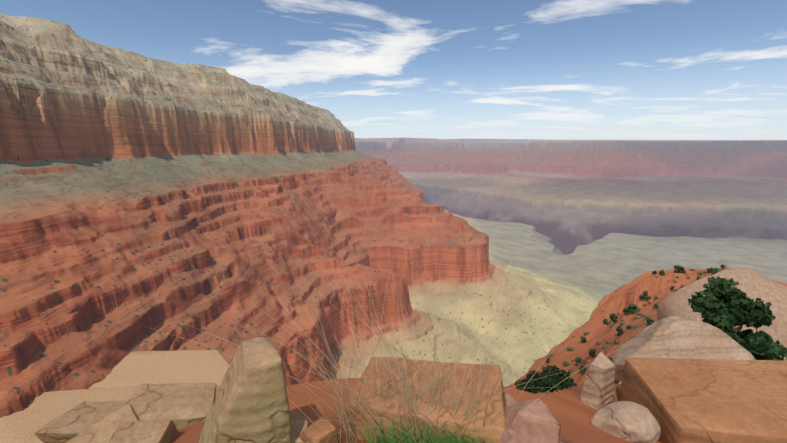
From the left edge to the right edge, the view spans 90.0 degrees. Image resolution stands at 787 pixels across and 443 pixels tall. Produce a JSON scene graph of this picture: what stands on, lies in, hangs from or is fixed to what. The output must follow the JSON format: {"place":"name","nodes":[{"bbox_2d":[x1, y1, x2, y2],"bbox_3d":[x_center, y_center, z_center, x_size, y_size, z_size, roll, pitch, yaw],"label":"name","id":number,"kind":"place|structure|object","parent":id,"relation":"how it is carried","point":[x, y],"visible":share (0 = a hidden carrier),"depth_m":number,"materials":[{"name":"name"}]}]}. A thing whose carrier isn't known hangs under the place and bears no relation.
{"place":"outdoors","nodes":[
{"label":"outdoors","id":0,"kind":"place"},
{"bbox_2d":[0,14,786,442],"bbox_3d":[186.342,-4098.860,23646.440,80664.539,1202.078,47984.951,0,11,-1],"label":"canyon ground","id":1,"kind":"structure","parent":0,"point":[146,202],"depth_m":867.20,"materials":[{"name":"red stone"}]},
{"bbox_2d":[0,386,137,442],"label":"rock slab","id":2,"kind":"object","parent":1,"relation":"on","point":[36,414],"visible":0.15,"depth_m":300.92,"materials":[{"name":"beige stone"}]},
{"bbox_2d":[34,401,126,442],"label":"rock slab","id":3,"kind":"object","parent":1,"relation":"on","point":[75,421],"visible":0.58,"depth_m":3.05,"materials":[{"name":"beige stone"}]},
{"bbox_2d":[65,404,138,442],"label":"rock slab","id":4,"kind":"object","parent":1,"relation":"on","point":[103,430],"visible":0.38,"depth_m":2.84,"materials":[{"name":"beige stone"}]},
{"bbox_2d":[109,419,178,442],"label":"rock slab","id":5,"kind":"object","parent":1,"relation":"on","point":[153,431],"visible":1,"depth_m":2.70,"materials":[{"name":"beige stone"}]},
{"bbox_2d":[88,350,229,395],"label":"rock slab","id":6,"kind":"object","parent":1,"relation":"on","point":[134,368],"visible":0.42,"depth_m":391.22,"materials":[{"name":"beige stone"}]},
{"bbox_2d":[112,382,215,429],"bbox_3d":[-1.810,1.562,3.196,0.652,0.252,0.524,10,12,-14],"label":"rock slab","id":7,"kind":"object","parent":1,"relation":"on","point":[182,405],"visible":0.65,"depth_m":3.17,"materials":[{"name":"beige stone"}]},
{"bbox_2d":[199,337,291,442],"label":"rock","id":8,"kind":"object","parent":1,"relation":"on","point":[251,404],"visible":1,"depth_m":2.15,"materials":[{"name":"beige stone"}]},
{"bbox_2d":[290,412,307,442],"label":"rock slab","id":9,"kind":"object","parent":1,"relation":"on","point":[299,422],"visible":0.25,"depth_m":2.36,"materials":[{"name":"beige stone"}]},
{"bbox_2d":[300,416,337,442],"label":"rock slab","id":10,"kind":"object","parent":1,"relation":"on","point":[311,432],"visible":0.98,"depth_m":2.29,"materials":[{"name":"brown stone"}]},
{"bbox_2d":[151,256,661,442],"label":"dry grass stems","id":11,"kind":"object","parent":1,"relation":"on","point":[407,387],"visible":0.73,"depth_m":2.34,"materials":[{"name":"beige plant"}]},
{"bbox_2d":[347,403,492,442],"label":"green grass tuft","id":12,"kind":"object","parent":1,"relation":"on","point":[391,438],"visible":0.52,"depth_m":2.25,"materials":[{"name":"green plant"}]},
{"bbox_2d":[346,357,506,442],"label":"rock block","id":13,"kind":"object","parent":1,"relation":"on","point":[497,404],"visible":0.79,"depth_m":2.44,"materials":[{"name":"brown stone"}]},
{"bbox_2d":[505,394,515,405],"bbox_3d":[0.755,1.353,2.732,0.419,0.152,0.307,4,18,-22],"label":"rock","id":14,"kind":"object","parent":1,"relation":"on","point":[510,399],"visible":0.1,"depth_m":2.82,"materials":[{"name":"stone"}]},
{"bbox_2d":[500,399,562,442],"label":"pointed rock","id":15,"kind":"object","parent":1,"relation":"on","point":[534,422],"visible":0.75,"depth_m":2.10,"materials":[{"name":"pink stone"}]},
{"bbox_2d":[515,364,559,393],"bbox_3d":[7.255,8.078,19.523,2.223,1.903,1.962,0,11,-1],"label":"shrub","id":16,"kind":"object","parent":1,"relation":"on","point":[534,385],"visible":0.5,"depth_m":19.26,"materials":[{"name":"green plant"}]},
{"bbox_2d":[549,369,576,392],"bbox_3d":[6.694,7.167,14.188,2.931,3.138,2.250,0,11,-1],"label":"juniper","id":17,"kind":"object","parent":1,"relation":"on","point":[565,383],"visible":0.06,"depth_m":14.38,"materials":[{"name":"green plant"}]},
{"bbox_2d":[580,352,614,409],"bbox_3d":[2.068,1.649,3.991,0.290,0.597,0.244,-12,18,-24],"label":"standing rock","id":18,"kind":"object","parent":1,"relation":"on","point":[598,391],"visible":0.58,"depth_m":3.92,"materials":[{"name":"beige stone"}]},
{"bbox_2d":[509,264,725,386],"bbox_3d":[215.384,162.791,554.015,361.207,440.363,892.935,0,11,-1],"label":"ridge shrubs","id":19,"kind":"object","parent":1,"relation":"on","point":[632,308],"visible":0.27,"depth_m":154.81,"materials":[{"name":"green plant"}]},
{"bbox_2d":[616,385,619,399],"bbox_3d":[2.783,1.975,4.130,0.702,0.278,0.541,3,15,-11],"label":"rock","id":20,"kind":"object","parent":1,"relation":"on","point":[617,390],"visible":0.08,"depth_m":4.26,"materials":[{"name":"brown stone"}]},
{"bbox_2d":[590,401,660,442],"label":"boulder","id":21,"kind":"object","parent":1,"relation":"on","point":[632,422],"visible":0.88,"depth_m":3.04,"materials":[{"name":"beige stone"}]},
{"bbox_2d":[612,316,755,383],"bbox_3d":[4.380,2.233,6.002,1.817,1.600,1.962,6,12,31],"label":"boulder","id":22,"kind":"object","parent":1,"relation":"on","point":[679,337],"visible":0.33,"depth_m":5.64,"materials":[{"name":"beige stone"}]},
{"bbox_2d":[618,357,786,442],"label":"rock block","id":23,"kind":"object","parent":1,"relation":"on","point":[685,400],"visible":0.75,"depth_m":3.28,"materials":[{"name":"brown stone"}]},
{"bbox_2d":[657,267,786,359],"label":"boulder","id":24,"kind":"object","parent":1,"relation":"on","point":[754,284],"visible":0.31,"depth_m":80.56,"materials":[{"name":"beige stone"}]},
{"bbox_2d":[688,276,786,359],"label":"juniper","id":25,"kind":"object","parent":1,"relation":"on","point":[726,302],"depth_m":6.52,"materials":[{"name":"green plant"}]},
{"bbox_2d":[0,0,786,139],"label":"sky","id":26,"kind":"structure","parent":0,"point":[433,69],"materials":[{"name":"blue"}]}
]}

